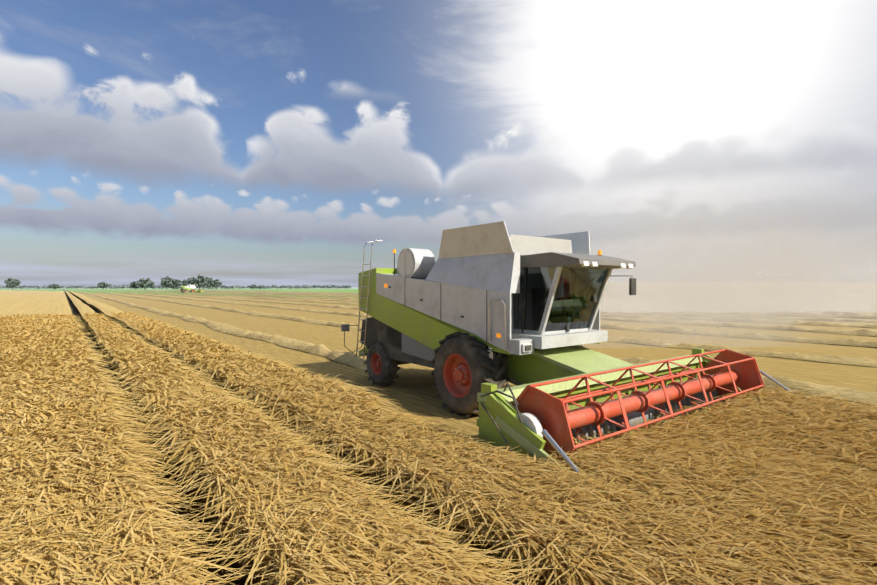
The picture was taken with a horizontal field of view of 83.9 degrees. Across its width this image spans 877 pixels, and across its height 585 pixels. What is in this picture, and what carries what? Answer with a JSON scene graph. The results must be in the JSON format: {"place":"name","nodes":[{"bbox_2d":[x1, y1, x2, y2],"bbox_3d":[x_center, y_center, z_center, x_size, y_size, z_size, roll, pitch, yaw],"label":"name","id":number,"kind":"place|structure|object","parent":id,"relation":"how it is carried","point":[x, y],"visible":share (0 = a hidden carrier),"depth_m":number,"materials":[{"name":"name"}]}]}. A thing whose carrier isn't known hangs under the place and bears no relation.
{"place":"outdoors","nodes":[
{"label":"outdoors","id":0,"kind":"place"},
{"bbox_2d":[0,282,876,584],"bbox_3d":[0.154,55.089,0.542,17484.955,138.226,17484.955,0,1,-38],"label":"field ground","id":1,"kind":"structure","parent":0,"point":[412,390],"depth_m":23.55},
{"bbox_2d":[0,274,351,289],"bbox_3d":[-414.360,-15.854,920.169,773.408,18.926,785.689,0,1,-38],"label":"trees","id":2,"kind":"object","parent":1,"relation":"on","point":[199,282],"visible":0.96,"depth_m":625.18,"materials":[{"name":"green plant"}]},
{"bbox_2d":[180,285,203,292],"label":"combine harvester","id":3,"kind":"object","parent":1,"relation":"on","point":[190,288],"visible":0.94,"depth_m":245.40,"materials":[{"name":"silver paint"}]},
{"bbox_2d":[0,290,876,584],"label":"ground","id":4,"kind":"structure","parent":1,"relation":"on","point":[14,302],"depth_m":5.95,"materials":[{"name":"beige soil"}]},
{"bbox_2d":[0,390,876,584],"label":"wheat stalks","id":5,"kind":"object","parent":4,"relation":"on","point":[59,483],"visible":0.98,"depth_m":4.46,"materials":[{"name":"yellow plant"}]},
{"bbox_2d":[0,311,876,436],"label":"wheat stalks","id":6,"kind":"object","parent":4,"relation":"on","point":[78,392],"visible":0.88,"depth_m":10.27,"materials":[{"name":"yellow plant"}]},
{"bbox_2d":[77,290,876,404],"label":"straw rows","id":7,"kind":"object","parent":1,"relation":"on","point":[358,361],"visible":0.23,"depth_m":29.02,"materials":[{"name":"beige plant"}]},
{"bbox_2d":[341,221,790,474],"bbox_3d":[1.276,0.585,10.752,6.647,3.932,10.183,0,1,-38],"label":"combine harvester","id":8,"kind":"object","parent":1,"relation":"on","point":[476,317],"visible":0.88,"depth_m":9.56,"materials":[{"name":"silver paint"}]},
{"bbox_2d":[0,0,876,287],"label":"sky","id":9,"kind":"structure","parent":0,"point":[232,142],"materials":[{"name":"blue"}]},
{"bbox_2d":[357,171,836,347],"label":"dust cloud","id":10,"kind":"structure","parent":0,"point":[717,272],"depth_m":21.23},
{"bbox_2d":[487,122,876,324],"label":"dust cloud","id":11,"kind":"structure","parent":0,"point":[760,275],"depth_m":34.44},
{"bbox_2d":[495,152,876,312],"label":"cloud","id":12,"kind":"structure","parent":0,"point":[801,303],"depth_m":62.87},
{"bbox_2d":[522,184,876,311],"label":"cloud","id":13,"kind":"structure","parent":0,"point":[746,278],"depth_m":111.58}
]}

